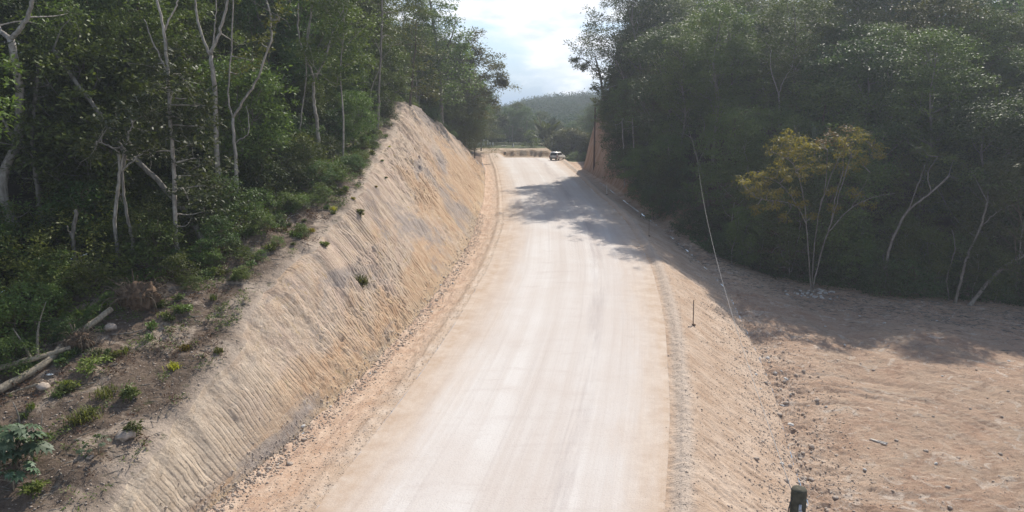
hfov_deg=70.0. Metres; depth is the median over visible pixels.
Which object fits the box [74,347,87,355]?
grass tuft
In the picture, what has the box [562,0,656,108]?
bank top tree
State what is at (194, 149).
shrub
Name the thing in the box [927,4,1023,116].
broadleaf tree
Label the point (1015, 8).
broadleaf tree
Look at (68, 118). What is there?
understory tree
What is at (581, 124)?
broadleaf tree
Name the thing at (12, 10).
tall tree
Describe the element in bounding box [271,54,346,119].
understory tree
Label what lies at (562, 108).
distant forest
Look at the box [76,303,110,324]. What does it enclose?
shrub
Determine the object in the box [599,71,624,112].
understory tree
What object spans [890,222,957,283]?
understory tree
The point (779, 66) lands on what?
hillside pale tree
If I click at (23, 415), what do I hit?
grass tuft
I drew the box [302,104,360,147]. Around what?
shrub
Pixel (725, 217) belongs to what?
shrub
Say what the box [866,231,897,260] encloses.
shrub
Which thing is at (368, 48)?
broadleaf tree
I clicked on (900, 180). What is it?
vine covered tree
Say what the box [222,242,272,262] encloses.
leafy plant
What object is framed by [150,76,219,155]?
understory tree
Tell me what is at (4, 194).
twisted tree
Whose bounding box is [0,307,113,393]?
fallen tree
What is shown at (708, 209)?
shrub
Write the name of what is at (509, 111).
broadleaf tree
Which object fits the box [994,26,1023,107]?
vine covered tree
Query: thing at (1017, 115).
broadleaf tree
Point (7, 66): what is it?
slender tree
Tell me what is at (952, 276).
shrub
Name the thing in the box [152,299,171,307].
leafy plant
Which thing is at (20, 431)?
leaved plant
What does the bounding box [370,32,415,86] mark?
understory tree
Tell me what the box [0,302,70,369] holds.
fallen tree
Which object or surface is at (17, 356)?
shrub
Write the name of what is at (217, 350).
grass tuft
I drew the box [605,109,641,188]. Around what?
thin pale tree
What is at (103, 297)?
shrub
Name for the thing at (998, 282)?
understory tree
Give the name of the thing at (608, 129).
shrub
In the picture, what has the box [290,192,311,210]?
shrub
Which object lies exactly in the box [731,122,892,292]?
yellow leaved tree
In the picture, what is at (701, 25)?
vine covered tree
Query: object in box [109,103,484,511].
cut slope
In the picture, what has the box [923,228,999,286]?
understory tree
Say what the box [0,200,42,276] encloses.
shrub
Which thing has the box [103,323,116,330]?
stone
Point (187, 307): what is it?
leafy plant
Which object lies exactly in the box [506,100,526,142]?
tall tree
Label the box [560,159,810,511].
road embankment
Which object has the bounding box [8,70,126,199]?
understory tree
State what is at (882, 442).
broken board
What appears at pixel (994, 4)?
broadleaf tree
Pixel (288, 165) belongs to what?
shrub
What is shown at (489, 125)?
broadleaf tree
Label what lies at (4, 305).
shrub
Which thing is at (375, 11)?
tall tree
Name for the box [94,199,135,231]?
shrub
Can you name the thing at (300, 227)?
shrub
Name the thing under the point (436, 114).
shrub
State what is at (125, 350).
grass tuft
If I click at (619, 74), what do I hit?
broadleaf tree
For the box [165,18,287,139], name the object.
broadleaf tree
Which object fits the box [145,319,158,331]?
leafy plant
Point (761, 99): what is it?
broadleaf tree
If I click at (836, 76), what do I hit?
vine covered tree
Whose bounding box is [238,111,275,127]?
shrub
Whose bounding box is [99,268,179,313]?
root plate
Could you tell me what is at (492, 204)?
road shoulder
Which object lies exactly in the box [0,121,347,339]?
undergrowth
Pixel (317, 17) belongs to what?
tall tree
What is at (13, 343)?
shrub
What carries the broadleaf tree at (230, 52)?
on the forest floor
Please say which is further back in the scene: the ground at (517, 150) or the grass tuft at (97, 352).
the ground at (517, 150)
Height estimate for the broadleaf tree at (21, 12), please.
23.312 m
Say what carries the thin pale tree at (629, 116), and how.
on the clearing ground at (976, 483)
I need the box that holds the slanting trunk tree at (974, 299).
[967,187,1023,305]
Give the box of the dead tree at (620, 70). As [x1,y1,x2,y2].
[604,41,624,87]
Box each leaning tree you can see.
[7,0,209,245]
[883,140,969,289]
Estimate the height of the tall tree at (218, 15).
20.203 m
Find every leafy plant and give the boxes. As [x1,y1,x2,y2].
[2,323,17,332]
[16,478,51,498]
[27,334,41,345]
[27,359,41,366]
[50,357,68,367]
[51,379,81,389]
[52,379,77,394]
[58,346,78,361]
[73,307,84,316]
[76,354,112,376]
[107,350,120,360]
[117,383,141,402]
[122,419,143,436]
[130,266,156,277]
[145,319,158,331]
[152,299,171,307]
[162,315,175,321]
[166,301,186,311]
[170,293,185,300]
[176,303,192,311]
[195,268,207,276]
[207,266,217,272]
[207,267,229,278]
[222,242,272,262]
[242,259,256,268]
[264,243,277,250]
[293,232,303,238]
[319,241,329,246]
[357,209,364,214]
[357,277,368,286]
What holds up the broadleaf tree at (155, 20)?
on the forest floor
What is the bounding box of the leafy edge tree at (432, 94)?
[391,3,446,106]
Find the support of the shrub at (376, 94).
on the hillside ground at (175, 411)
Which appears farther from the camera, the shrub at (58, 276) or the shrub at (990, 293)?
the shrub at (990, 293)
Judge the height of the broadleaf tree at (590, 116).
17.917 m
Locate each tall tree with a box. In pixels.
[0,0,135,40]
[119,0,246,78]
[165,0,284,59]
[255,0,376,123]
[325,0,414,43]
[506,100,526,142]
[646,32,724,155]
[655,0,775,183]
[684,24,744,154]
[735,0,859,112]
[806,0,903,61]
[841,21,925,176]
[870,25,1007,225]
[951,2,1004,57]
[979,43,1023,133]
[1006,0,1023,54]
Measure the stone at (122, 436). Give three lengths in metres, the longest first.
0.770 x 0.742 x 0.401 m
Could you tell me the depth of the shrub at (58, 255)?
35.80 m
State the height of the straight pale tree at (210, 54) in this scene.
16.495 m
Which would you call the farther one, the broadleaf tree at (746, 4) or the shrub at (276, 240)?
the broadleaf tree at (746, 4)
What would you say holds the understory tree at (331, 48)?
on the hillside ground at (175, 411)
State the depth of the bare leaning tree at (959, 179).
67.16 m
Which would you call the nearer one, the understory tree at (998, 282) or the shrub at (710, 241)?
the understory tree at (998, 282)
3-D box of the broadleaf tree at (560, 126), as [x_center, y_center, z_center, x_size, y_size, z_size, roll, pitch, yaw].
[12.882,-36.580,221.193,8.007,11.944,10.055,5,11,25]
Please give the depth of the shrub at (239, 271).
37.93 m
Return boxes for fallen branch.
[5,383,38,394]
[112,328,145,334]
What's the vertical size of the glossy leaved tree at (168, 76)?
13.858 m
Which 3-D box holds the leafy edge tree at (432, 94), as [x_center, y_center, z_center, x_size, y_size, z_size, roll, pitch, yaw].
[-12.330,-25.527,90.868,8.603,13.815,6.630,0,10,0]
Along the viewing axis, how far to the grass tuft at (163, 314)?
34.38 m
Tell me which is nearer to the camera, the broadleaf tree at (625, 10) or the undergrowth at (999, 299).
the undergrowth at (999, 299)
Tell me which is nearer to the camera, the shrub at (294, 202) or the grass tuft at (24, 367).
the grass tuft at (24, 367)
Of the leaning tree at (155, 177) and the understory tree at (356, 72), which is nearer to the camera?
the leaning tree at (155, 177)
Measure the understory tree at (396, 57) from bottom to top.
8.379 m
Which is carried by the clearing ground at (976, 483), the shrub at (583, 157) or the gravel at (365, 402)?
the shrub at (583, 157)
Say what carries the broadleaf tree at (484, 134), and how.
on the hillside ground at (175, 411)
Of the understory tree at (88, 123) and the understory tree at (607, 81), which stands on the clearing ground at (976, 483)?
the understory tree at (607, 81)
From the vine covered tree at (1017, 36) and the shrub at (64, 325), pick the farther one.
the vine covered tree at (1017, 36)
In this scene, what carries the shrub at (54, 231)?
on the forest floor
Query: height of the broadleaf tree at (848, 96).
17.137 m
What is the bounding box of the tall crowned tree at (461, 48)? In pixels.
[399,0,490,123]
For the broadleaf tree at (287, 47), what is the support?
on the forest floor
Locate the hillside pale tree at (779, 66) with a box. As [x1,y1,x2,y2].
[751,35,804,150]
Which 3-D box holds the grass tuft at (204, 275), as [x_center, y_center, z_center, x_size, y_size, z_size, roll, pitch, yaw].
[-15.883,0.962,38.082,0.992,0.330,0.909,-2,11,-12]
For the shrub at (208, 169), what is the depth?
49.97 m
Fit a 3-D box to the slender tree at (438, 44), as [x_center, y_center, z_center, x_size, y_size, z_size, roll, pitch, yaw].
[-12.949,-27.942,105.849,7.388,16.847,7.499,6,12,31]
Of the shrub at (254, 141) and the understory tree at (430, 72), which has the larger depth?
the understory tree at (430, 72)
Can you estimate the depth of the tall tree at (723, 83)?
88.26 m
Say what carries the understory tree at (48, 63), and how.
on the forest floor
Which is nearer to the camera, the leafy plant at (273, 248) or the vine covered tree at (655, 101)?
the leafy plant at (273, 248)
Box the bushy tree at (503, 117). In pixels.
[477,94,511,144]
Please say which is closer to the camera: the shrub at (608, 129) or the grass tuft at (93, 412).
the grass tuft at (93, 412)
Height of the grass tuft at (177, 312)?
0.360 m
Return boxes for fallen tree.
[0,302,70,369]
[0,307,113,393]
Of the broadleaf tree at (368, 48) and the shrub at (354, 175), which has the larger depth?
the broadleaf tree at (368, 48)
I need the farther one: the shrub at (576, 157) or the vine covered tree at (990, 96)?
the shrub at (576, 157)
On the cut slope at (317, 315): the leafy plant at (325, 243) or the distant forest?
the leafy plant at (325, 243)
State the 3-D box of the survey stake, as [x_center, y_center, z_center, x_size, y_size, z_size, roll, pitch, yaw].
[12.052,3.861,48.530,0.377,1.905,0.298,-6,12,-29]
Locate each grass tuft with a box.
[17,363,31,370]
[17,409,31,420]
[26,401,37,411]
[45,386,68,398]
[60,351,72,358]
[61,412,88,427]
[70,402,106,423]
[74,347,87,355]
[81,347,110,355]
[87,383,124,399]
[94,324,104,331]
[116,344,138,355]
[145,333,154,339]
[156,310,169,317]
[162,360,181,370]
[169,307,184,313]
[177,343,189,351]
[201,272,214,277]
[206,293,217,299]
[213,345,226,353]
[356,273,368,283]
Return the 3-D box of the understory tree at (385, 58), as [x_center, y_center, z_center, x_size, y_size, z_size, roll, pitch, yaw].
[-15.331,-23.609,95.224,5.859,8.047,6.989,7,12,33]
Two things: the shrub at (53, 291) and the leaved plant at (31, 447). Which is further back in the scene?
the shrub at (53, 291)
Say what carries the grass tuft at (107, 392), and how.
on the hillside ground at (175, 411)
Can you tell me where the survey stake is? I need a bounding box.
[692,300,695,325]
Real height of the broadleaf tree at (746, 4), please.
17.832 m
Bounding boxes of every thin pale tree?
[286,0,323,144]
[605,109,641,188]
[611,107,646,177]
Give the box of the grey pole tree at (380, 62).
[353,0,429,129]
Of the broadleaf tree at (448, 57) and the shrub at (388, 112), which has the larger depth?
the broadleaf tree at (448, 57)
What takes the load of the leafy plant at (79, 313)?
on the hillside ground at (175, 411)
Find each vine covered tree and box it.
[602,0,700,93]
[619,65,674,132]
[635,1,770,133]
[747,0,839,112]
[758,0,801,89]
[780,16,884,151]
[845,0,1007,131]
[863,144,972,232]
[870,17,977,113]
[899,61,1023,215]
[910,8,1023,152]
[912,127,1013,231]
[989,12,1023,99]
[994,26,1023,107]
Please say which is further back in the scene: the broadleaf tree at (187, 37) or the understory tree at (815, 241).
the understory tree at (815, 241)
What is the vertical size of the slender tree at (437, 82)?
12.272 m
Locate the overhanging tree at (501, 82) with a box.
[446,25,521,148]
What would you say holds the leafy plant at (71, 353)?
on the hillside ground at (175, 411)
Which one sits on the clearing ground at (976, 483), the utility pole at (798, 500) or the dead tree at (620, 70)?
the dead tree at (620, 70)
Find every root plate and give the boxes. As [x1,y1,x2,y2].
[45,322,105,351]
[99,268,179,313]
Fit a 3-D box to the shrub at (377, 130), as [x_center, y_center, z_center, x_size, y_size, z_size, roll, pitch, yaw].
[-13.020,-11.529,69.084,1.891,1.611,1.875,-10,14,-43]
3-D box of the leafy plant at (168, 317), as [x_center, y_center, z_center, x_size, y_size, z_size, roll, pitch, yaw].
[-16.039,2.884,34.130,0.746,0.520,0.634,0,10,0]
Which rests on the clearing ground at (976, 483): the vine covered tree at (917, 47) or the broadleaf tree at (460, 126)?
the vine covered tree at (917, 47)
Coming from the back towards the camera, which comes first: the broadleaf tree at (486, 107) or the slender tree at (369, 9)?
the broadleaf tree at (486, 107)
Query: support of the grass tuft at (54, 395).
on the hillside ground at (175, 411)
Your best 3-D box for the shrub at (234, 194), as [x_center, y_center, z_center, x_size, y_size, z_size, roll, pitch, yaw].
[-17.200,-3.056,42.975,4.543,4.772,6.141,5,12,26]
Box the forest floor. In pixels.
[0,85,291,289]
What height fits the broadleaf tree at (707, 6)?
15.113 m
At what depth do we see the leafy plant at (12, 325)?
32.85 m
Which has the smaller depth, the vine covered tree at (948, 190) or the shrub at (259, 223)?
the shrub at (259, 223)
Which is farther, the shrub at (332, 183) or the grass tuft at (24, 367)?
the shrub at (332, 183)
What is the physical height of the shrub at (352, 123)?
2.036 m
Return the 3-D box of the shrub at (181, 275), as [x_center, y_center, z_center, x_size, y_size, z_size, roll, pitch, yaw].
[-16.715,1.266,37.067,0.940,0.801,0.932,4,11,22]
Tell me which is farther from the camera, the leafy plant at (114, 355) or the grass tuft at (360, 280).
the grass tuft at (360, 280)
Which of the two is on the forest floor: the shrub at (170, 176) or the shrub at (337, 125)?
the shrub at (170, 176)
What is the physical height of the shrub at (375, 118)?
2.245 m
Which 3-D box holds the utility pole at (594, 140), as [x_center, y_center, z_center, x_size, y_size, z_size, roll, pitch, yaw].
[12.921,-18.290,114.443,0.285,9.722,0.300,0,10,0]
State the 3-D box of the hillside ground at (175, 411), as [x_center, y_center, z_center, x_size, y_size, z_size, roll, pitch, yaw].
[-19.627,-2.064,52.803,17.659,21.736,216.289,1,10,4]
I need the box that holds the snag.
[67,209,78,265]
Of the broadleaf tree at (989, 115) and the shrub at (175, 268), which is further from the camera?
the broadleaf tree at (989, 115)
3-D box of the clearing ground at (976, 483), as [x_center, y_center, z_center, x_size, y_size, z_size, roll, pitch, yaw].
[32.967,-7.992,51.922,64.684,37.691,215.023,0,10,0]
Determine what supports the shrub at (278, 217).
on the hillside ground at (175, 411)
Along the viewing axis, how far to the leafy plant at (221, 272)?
38.37 m
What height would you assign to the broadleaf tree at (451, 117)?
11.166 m
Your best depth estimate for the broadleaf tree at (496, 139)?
202.17 m
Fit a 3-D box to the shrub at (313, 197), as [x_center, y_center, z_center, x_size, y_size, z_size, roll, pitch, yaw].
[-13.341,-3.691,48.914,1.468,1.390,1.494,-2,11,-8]
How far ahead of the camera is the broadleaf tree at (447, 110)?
113.10 m
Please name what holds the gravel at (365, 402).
on the road shoulder
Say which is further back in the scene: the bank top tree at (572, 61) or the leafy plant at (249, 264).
the bank top tree at (572, 61)
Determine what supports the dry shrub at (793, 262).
on the clearing ground at (976, 483)
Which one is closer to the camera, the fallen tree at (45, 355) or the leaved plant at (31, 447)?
the leaved plant at (31, 447)
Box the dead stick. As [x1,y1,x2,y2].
[13,402,20,423]
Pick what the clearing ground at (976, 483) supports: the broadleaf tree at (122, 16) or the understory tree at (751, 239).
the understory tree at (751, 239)
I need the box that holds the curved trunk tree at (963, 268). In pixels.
[946,159,1023,302]
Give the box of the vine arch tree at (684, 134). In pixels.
[668,107,714,206]
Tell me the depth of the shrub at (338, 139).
64.37 m
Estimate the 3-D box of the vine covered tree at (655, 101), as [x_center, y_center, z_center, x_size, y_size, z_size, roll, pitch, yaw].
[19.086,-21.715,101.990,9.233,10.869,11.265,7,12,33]
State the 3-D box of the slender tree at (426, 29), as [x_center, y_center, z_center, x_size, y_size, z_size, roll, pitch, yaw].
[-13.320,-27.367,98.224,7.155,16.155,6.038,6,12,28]
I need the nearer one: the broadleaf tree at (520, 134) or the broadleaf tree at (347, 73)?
the broadleaf tree at (347, 73)
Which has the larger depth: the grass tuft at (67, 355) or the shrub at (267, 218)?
the shrub at (267, 218)
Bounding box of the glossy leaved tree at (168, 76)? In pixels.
[123,0,240,254]
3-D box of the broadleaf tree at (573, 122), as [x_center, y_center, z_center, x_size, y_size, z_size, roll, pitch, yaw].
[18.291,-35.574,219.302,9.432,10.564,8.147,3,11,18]
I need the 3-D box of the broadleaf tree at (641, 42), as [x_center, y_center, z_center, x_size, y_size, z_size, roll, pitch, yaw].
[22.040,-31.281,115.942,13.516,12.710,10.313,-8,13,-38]
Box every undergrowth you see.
[0,97,438,373]
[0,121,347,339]
[662,200,1023,305]
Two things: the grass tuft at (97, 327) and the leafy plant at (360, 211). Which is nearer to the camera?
the grass tuft at (97, 327)
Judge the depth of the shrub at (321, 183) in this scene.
50.68 m
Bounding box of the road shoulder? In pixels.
[206,153,503,511]
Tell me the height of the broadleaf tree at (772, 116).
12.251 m
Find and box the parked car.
[549,151,564,160]
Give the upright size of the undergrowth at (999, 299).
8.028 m
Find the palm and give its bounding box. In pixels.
[532,116,566,147]
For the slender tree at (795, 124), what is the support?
on the clearing ground at (976, 483)
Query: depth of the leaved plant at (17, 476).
24.47 m
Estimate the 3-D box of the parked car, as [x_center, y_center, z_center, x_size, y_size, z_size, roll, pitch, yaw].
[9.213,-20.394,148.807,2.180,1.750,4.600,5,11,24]
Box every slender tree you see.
[0,49,26,139]
[279,0,341,73]
[282,0,397,163]
[302,0,369,57]
[352,0,403,111]
[354,0,413,102]
[360,0,393,67]
[391,0,443,101]
[402,2,451,107]
[419,58,448,103]
[708,129,770,250]
[722,205,749,263]
[755,111,826,203]
[797,125,832,238]
[891,212,924,282]
[964,235,994,297]
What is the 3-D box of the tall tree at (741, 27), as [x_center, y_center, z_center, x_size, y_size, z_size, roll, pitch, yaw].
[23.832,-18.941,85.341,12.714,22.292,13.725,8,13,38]
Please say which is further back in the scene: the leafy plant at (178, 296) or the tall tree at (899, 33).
the tall tree at (899, 33)
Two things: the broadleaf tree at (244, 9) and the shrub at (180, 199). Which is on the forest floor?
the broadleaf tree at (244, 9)
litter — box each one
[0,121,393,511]
[664,230,1023,353]
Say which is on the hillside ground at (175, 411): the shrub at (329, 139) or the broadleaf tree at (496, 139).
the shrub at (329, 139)
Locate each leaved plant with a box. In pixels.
[0,423,46,470]
[0,424,26,468]
[0,461,40,490]
[1,434,54,467]
[75,434,111,454]
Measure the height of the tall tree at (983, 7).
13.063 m
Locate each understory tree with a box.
[0,28,176,213]
[0,31,34,162]
[2,66,165,200]
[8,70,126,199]
[27,92,167,206]
[42,26,202,197]
[58,79,147,187]
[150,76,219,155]
[167,48,302,176]
[263,46,339,122]
[271,17,373,113]
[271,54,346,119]
[274,78,335,136]
[312,19,376,117]
[324,86,380,142]
[364,40,416,102]
[369,45,414,93]
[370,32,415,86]
[410,45,450,111]
[589,99,618,131]
[598,72,622,112]
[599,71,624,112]
[608,76,655,120]
[611,146,638,184]
[617,145,654,199]
[720,206,775,267]
[770,217,819,269]
[798,213,850,267]
[800,216,863,276]
[804,210,860,254]
[826,201,868,262]
[866,210,926,272]
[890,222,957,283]
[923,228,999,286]
[969,245,1023,301]
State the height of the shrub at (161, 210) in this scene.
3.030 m
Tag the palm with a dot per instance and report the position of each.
(543, 130)
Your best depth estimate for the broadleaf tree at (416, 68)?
99.75 m
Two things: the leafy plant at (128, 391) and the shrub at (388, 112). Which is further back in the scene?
the shrub at (388, 112)
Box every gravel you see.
[215,213,502,511]
[591,180,703,510]
[629,243,925,511]
[639,222,808,511]
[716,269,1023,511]
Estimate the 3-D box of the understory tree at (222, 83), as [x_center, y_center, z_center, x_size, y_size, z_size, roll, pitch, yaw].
[-18.443,-8.802,49.473,9.538,10.440,8.005,5,12,27]
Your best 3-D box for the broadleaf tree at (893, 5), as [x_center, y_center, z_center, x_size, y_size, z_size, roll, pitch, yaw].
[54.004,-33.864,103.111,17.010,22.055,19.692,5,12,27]
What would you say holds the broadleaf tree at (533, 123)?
on the ground at (517, 150)
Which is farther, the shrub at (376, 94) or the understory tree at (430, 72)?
the understory tree at (430, 72)
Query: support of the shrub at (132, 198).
on the forest floor
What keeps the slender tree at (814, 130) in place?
on the clearing ground at (976, 483)
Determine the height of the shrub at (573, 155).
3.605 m
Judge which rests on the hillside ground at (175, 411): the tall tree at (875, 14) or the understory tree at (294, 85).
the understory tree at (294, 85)
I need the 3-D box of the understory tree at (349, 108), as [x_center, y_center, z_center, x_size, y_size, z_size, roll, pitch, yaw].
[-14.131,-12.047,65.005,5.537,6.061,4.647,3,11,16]
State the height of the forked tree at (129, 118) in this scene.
9.157 m
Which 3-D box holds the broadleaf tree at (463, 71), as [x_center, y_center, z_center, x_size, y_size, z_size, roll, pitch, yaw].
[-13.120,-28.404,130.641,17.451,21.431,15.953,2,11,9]
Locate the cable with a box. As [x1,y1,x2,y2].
[694,132,790,488]
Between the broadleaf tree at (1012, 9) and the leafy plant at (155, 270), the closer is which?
the leafy plant at (155, 270)
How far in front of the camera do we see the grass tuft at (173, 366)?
30.97 m
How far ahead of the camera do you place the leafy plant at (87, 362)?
30.25 m
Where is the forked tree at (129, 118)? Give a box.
[66,93,183,260]
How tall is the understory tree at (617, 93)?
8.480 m
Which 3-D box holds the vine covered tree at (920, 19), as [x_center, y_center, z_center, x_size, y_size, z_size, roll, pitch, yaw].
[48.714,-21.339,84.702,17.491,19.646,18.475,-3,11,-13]
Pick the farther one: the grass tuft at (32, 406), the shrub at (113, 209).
the shrub at (113, 209)
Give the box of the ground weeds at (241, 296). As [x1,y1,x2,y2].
[8,130,385,510]
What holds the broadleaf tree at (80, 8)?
on the forest floor
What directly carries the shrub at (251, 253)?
on the hillside ground at (175, 411)
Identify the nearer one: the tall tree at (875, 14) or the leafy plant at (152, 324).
the leafy plant at (152, 324)
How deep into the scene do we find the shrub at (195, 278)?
36.62 m
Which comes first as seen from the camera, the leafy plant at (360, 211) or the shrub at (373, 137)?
the leafy plant at (360, 211)
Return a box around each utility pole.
[593,108,595,169]
[788,485,806,511]
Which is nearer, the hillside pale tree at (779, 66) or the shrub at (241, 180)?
the shrub at (241, 180)
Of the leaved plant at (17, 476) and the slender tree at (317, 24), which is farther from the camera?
the slender tree at (317, 24)
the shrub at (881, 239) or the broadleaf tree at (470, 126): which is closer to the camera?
the shrub at (881, 239)
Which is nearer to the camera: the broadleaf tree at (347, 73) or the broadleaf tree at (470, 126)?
the broadleaf tree at (347, 73)
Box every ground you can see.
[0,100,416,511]
[470,68,616,161]
[570,43,1023,511]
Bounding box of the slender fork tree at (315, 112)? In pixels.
[286,0,362,157]
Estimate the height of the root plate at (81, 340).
1.555 m
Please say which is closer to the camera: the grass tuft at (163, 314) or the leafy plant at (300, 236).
the grass tuft at (163, 314)
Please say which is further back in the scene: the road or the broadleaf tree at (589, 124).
the broadleaf tree at (589, 124)
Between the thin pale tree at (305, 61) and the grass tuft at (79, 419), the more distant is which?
the thin pale tree at (305, 61)
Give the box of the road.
[314,153,669,511]
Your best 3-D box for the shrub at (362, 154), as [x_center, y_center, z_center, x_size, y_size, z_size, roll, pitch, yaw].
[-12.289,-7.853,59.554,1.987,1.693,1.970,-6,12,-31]
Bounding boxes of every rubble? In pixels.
[0,124,393,511]
[160,206,484,511]
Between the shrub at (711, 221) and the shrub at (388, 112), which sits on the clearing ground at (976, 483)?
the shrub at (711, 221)
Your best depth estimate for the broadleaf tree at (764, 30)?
90.84 m
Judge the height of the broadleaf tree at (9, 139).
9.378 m
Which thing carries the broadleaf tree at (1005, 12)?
on the hillside
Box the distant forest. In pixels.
[484,65,613,152]
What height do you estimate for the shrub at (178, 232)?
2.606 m
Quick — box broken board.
[869,439,887,444]
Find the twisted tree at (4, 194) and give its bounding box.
[0,0,98,246]
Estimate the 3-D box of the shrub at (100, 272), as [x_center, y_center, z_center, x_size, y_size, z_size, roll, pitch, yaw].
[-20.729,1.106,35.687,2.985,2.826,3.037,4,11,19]
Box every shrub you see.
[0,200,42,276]
[0,271,62,350]
[0,335,48,377]
[1,339,39,358]
[14,210,98,259]
[15,170,133,246]
[18,255,72,299]
[23,246,91,292]
[24,282,71,320]
[46,313,88,345]
[58,250,120,302]
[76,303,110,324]
[90,209,144,257]
[94,189,142,230]
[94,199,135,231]
[97,291,114,303]
[106,207,157,246]
[112,213,197,267]
[121,189,152,211]
[124,200,187,251]
[132,179,218,228]
[135,127,232,191]
[138,177,168,197]
[140,199,177,221]
[145,168,239,244]
[146,209,202,246]
[153,248,208,283]
[156,246,188,266]
[165,169,210,193]
[169,163,267,232]
[175,274,191,286]
[179,236,226,268]
[179,274,204,289]
[182,149,227,184]
[192,210,244,251]
[198,248,226,268]
[215,163,258,201]
[223,146,283,192]
[225,140,276,179]
[225,237,246,254]
[229,262,253,282]
[231,118,296,168]
[234,244,255,262]
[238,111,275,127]
[238,153,294,208]
[240,184,285,214]
[242,205,279,237]
[243,103,290,139]
[243,212,276,232]
[251,249,267,260]
[260,149,316,191]
[269,133,307,163]
[271,190,298,214]
[271,235,285,247]
[272,112,329,151]
[273,213,290,227]
[282,147,332,181]
[284,134,331,169]
[284,194,302,210]
[288,222,310,235]
[290,98,348,145]
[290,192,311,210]
[296,158,337,187]
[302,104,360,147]
[305,193,323,206]
[308,183,336,203]
[309,182,332,193]
[312,133,340,159]
[312,182,331,196]
[322,177,335,184]
[325,158,352,181]
[329,132,348,146]
[330,171,346,182]
[333,154,362,170]
[340,163,353,174]
[346,119,358,128]
[348,150,368,169]
[348,171,357,179]
[354,79,391,116]
[355,149,369,163]
[358,135,371,149]
[365,77,402,98]
[365,112,382,125]
[365,128,383,139]
[367,134,380,145]
[372,101,400,120]
[397,91,409,102]
[427,107,441,121]
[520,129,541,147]
[565,150,579,160]
[573,152,585,160]
[579,151,586,160]
[594,128,627,156]
[598,118,626,146]
[598,148,625,178]
[609,139,644,170]
[624,177,643,200]
[625,140,652,164]
[683,211,738,244]
[690,204,721,228]
[699,203,749,236]
[700,230,729,254]
[713,230,755,266]
[754,212,817,277]
[788,251,836,284]
[798,246,857,289]
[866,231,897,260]
[878,242,919,283]
[931,254,996,302]
[934,251,963,289]
[944,255,1023,301]
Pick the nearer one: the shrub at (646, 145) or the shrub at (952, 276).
the shrub at (952, 276)
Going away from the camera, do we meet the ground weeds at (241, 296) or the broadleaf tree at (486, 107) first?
the ground weeds at (241, 296)
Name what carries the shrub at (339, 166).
on the hillside ground at (175, 411)
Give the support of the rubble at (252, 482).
on the road shoulder
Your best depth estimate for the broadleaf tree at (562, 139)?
187.85 m
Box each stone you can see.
[35,382,50,390]
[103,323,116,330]
[114,429,135,441]
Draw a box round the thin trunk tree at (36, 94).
[0,64,66,221]
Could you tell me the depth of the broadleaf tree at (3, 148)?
42.85 m
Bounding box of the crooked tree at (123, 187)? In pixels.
[96,148,141,253]
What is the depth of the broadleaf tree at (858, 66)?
75.10 m
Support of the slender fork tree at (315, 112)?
on the hillside ground at (175, 411)
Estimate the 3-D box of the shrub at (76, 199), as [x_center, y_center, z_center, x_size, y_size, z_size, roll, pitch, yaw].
[-23.825,-2.248,40.717,6.442,5.005,4.766,-10,14,-42]
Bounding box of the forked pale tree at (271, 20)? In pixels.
[216,0,307,210]
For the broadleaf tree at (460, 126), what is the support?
on the hillside ground at (175, 411)
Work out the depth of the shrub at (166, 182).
42.80 m
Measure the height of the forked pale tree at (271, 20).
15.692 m
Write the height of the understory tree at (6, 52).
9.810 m
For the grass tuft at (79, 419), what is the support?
on the hillside ground at (175, 411)
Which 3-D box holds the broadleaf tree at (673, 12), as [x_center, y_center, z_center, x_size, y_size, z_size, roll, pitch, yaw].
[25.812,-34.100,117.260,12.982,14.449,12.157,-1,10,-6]
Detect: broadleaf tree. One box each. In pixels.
[0,0,46,180]
[0,0,74,178]
[0,0,139,30]
[0,0,176,194]
[0,107,15,163]
[25,0,185,58]
[33,0,261,169]
[52,4,212,197]
[83,0,184,102]
[135,8,255,165]
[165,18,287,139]
[172,6,276,114]
[200,37,282,119]
[204,0,327,131]
[227,0,336,112]
[271,33,338,107]
[316,31,373,111]
[355,20,386,76]
[388,20,438,88]
[395,24,468,125]
[409,21,472,126]
[417,64,461,128]
[428,78,475,140]
[432,67,491,139]
[439,36,483,121]
[449,58,501,137]
[449,93,484,148]
[460,79,496,146]
[467,103,505,157]
[472,93,501,150]
[488,126,504,144]
[489,119,511,142]
[495,106,524,141]
[510,105,542,137]
[513,127,525,143]
[525,120,541,142]
[534,110,551,143]
[539,126,590,158]
[544,119,565,146]
[564,120,581,139]
[572,0,690,107]
[572,109,596,137]
[575,97,606,135]
[575,118,591,136]
[599,0,695,28]
[603,65,636,102]
[611,18,663,72]
[620,15,721,144]
[642,1,693,64]
[668,22,714,99]
[672,0,735,53]
[678,101,821,222]
[681,34,792,155]
[696,0,786,90]
[706,102,809,200]
[717,5,803,132]
[725,150,860,280]
[742,0,804,34]
[750,74,906,219]
[757,122,909,271]
[766,32,844,118]
[770,18,909,151]
[781,24,962,222]
[786,0,887,69]
[802,0,894,37]
[830,0,951,73]
[848,0,942,29]
[868,42,983,170]
[878,0,1021,62]
[892,81,1023,254]
[926,148,1023,296]
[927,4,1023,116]
[942,0,1019,63]
[966,95,1023,254]
[972,0,1023,49]
[978,0,1023,54]
[996,0,1023,50]
[998,44,1023,158]
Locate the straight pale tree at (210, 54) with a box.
[159,0,253,206]
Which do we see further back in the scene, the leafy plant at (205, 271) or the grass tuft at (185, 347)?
the leafy plant at (205, 271)

